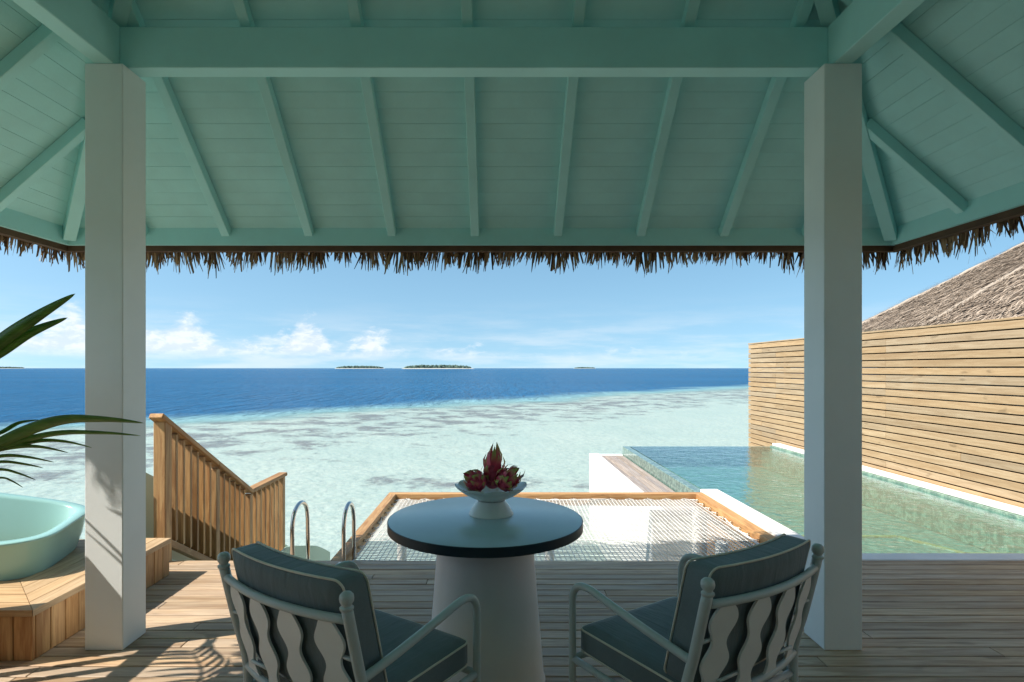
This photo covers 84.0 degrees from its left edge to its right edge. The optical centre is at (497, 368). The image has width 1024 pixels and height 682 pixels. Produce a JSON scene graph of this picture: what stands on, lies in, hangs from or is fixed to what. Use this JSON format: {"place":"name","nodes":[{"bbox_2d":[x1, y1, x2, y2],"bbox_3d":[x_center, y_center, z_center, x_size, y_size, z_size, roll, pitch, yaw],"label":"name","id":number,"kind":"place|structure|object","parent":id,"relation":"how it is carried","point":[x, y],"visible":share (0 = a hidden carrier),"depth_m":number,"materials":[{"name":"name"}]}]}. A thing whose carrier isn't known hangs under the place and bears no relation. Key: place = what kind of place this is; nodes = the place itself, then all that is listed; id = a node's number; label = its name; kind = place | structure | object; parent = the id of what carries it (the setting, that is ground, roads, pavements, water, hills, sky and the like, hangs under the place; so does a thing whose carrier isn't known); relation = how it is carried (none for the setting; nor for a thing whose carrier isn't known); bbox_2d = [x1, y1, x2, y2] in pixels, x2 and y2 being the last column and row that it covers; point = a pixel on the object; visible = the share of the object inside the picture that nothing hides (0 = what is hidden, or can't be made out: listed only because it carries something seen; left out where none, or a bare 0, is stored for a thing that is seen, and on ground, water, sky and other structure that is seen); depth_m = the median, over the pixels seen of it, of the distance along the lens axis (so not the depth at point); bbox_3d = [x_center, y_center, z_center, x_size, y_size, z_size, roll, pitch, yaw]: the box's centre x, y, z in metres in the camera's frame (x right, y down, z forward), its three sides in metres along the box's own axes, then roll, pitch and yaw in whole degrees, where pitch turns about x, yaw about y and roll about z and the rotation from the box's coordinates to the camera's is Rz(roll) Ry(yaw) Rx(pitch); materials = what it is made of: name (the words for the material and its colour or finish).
{"place":"outdoors","nodes":[
{"label":"outdoors","id":0,"kind":"place"},
{"bbox_2d":[0,367,25,368],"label":"island","id":1,"kind":"structure","parent":0,"point":[12,368],"depth_m":4156.06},
{"bbox_2d":[335,366,384,368],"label":"island","id":2,"kind":"structure","parent":0,"point":[359,367],"depth_m":2954.56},
{"bbox_2d":[0,368,862,430],"bbox_3d":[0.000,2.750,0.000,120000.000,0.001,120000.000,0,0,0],"label":"sea","id":3,"kind":"structure","parent":0,"point":[183,395],"depth_m":76.83,"materials":[{"name":"liquid"}]},
{"bbox_2d":[0,381,873,560],"bbox_3d":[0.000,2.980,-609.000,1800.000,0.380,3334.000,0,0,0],"label":"seabed","id":4,"kind":"structure","parent":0,"point":[332,464],"depth_m":22.26,"materials":[{"name":"white sand"}]},
{"bbox_2d":[146,473,329,560],"bbox_3d":[-2.711,2.223,5.771,0.762,3.254,3.318,0,0,8],"label":"water slide","id":5,"kind":"object","parent":4,"relation":"on","point":[317,553],"visible":0.05,"depth_m":5.05,"materials":[{"name":"white"}]},
{"bbox_2d":[0,561,1023,681],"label":"deck","id":6,"kind":"structure","parent":4,"relation":"on","point":[942,621],"depth_m":3.25,"materials":[{"name":"brown wood"}]},
{"bbox_2d":[0,294,141,486],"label":"potted palm","id":7,"kind":"object","parent":6,"relation":"on","point":[15,335],"visible":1,"depth_m":2.06,"materials":[{"name":"green plant"}]},
{"bbox_2d":[0,538,170,660],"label":"bath platform","id":8,"kind":"structure","parent":6,"relation":"on","point":[42,612],"depth_m":3.02,"materials":[{"name":"brown wood"}]},
{"bbox_2d":[0,493,84,580],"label":"bathtub","id":9,"kind":"object","parent":8,"relation":"in","point":[38,534],"visible":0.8,"depth_m":3.69,"materials":[{"name":"teal ceramic"}]},
{"bbox_2d":[149,414,286,560],"bbox_3d":[-2.515,1.843,5.431,0.105,3.014,2.497,0,0,0],"label":"stair railing","id":10,"kind":"object","parent":6,"relation":"attached to","point":[207,507],"visible":0.72,"depth_m":4.83,"materials":[{"name":"brown wood"}]},
{"bbox_2d":[290,500,355,562],"bbox_3d":[-1.325,2.185,4.383,0.470,2.331,0.456,0,0,0],"label":"sea ladder","id":11,"kind":"object","parent":6,"relation":"attached to","point":[350,504],"visible":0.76,"depth_m":4.35,"materials":[{"name":"silver metal"}]},
{"bbox_2d":[217,541,480,681],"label":"armchair","id":12,"kind":"object","parent":6,"relation":"on","point":[306,620],"visible":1,"depth_m":1.73,"materials":[{"name":"blue fabric"}]},
{"bbox_2d":[387,496,582,681],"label":"round table","id":13,"kind":"object","parent":6,"relation":"on","point":[489,565],"visible":0.86,"depth_m":2.45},
{"bbox_2d":[455,480,526,519],"bbox_3d":[-0.032,0.626,2.725,0.346,0.143,0.347,0,0,0],"label":"pedestal bowl","id":14,"kind":"object","parent":13,"relation":"on","point":[491,504],"visible":0.85,"depth_m":2.65,"materials":[{"name":"white ceramic"}]},
{"bbox_2d":[463,469,486,491],"bbox_3d":[-0.110,0.527,2.668,0.119,0.107,0.109,32,0,-10],"label":"dragon fruit","id":15,"kind":"object","parent":14,"relation":"in","point":[476,480],"visible":0.94,"depth_m":2.64,"materials":[{"name":"food"}]},
{"bbox_2d":[481,442,504,488],"bbox_3d":[-0.019,0.469,2.736,0.129,0.222,0.123,3,0,0],"label":"dragon fruit","id":16,"kind":"object","parent":14,"relation":"in","point":[492,461],"visible":0.73,"depth_m":2.70,"materials":[{"name":"food"}]},
{"bbox_2d":[494,464,524,491],"bbox_3d":[0.057,0.506,2.659,0.149,0.114,0.113,-42,0,12],"label":"dragon fruit","id":17,"kind":"object","parent":14,"relation":"in","point":[506,479],"visible":1,"depth_m":2.63,"materials":[{"name":"food"}]},
{"bbox_2d":[0,0,1023,649],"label":"pavilion","id":18,"kind":"structure","parent":6,"relation":"on","point":[828,142],"depth_m":3.12,"materials":[{"name":"teal paint"}]},
{"bbox_2d":[330,492,774,560],"bbox_3d":[0.565,2.651,5.475,3.660,2.398,2.370,0,0,0],"label":"overwater net","id":19,"kind":"object","parent":6,"relation":"hanging from","point":[679,504],"visible":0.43,"depth_m":5.52,"materials":[{"name":"white fabric"}]},
{"bbox_2d":[569,533,824,681],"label":"armchair","id":20,"kind":"object","parent":6,"relation":"on","point":[725,617],"visible":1,"depth_m":1.84,"materials":[{"name":"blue fabric"}]},
{"bbox_2d":[589,443,1023,560],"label":"infinity pool","id":21,"kind":"structure","parent":4,"relation":"on","point":[903,517],"depth_m":7.28,"materials":[{"name":"teal liquid"}]},
{"bbox_2d":[748,316,1023,507],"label":"privacy wall","id":22,"kind":"structure","parent":4,"relation":"on","point":[970,445],"depth_m":7.18,"materials":[{"name":"brown wood"}]},
{"bbox_2d":[862,241,1023,414],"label":"thatched house","id":23,"kind":"structure","parent":4,"relation":"on","point":[992,288],"depth_m":12.62,"materials":[{"name":"beige wicker"}]},
{"bbox_2d":[403,364,472,368],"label":"island","id":24,"kind":"structure","parent":0,"point":[441,366],"depth_m":2154.64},
{"bbox_2d":[0,215,1023,367],"label":"sky","id":25,"kind":"structure","parent":0,"point":[703,315],"materials":[{"name":"blue"}]},
{"bbox_2d":[573,367,595,368],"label":"island","id":26,"kind":"structure","parent":0,"point":[584,368],"depth_m":4170.89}
]}

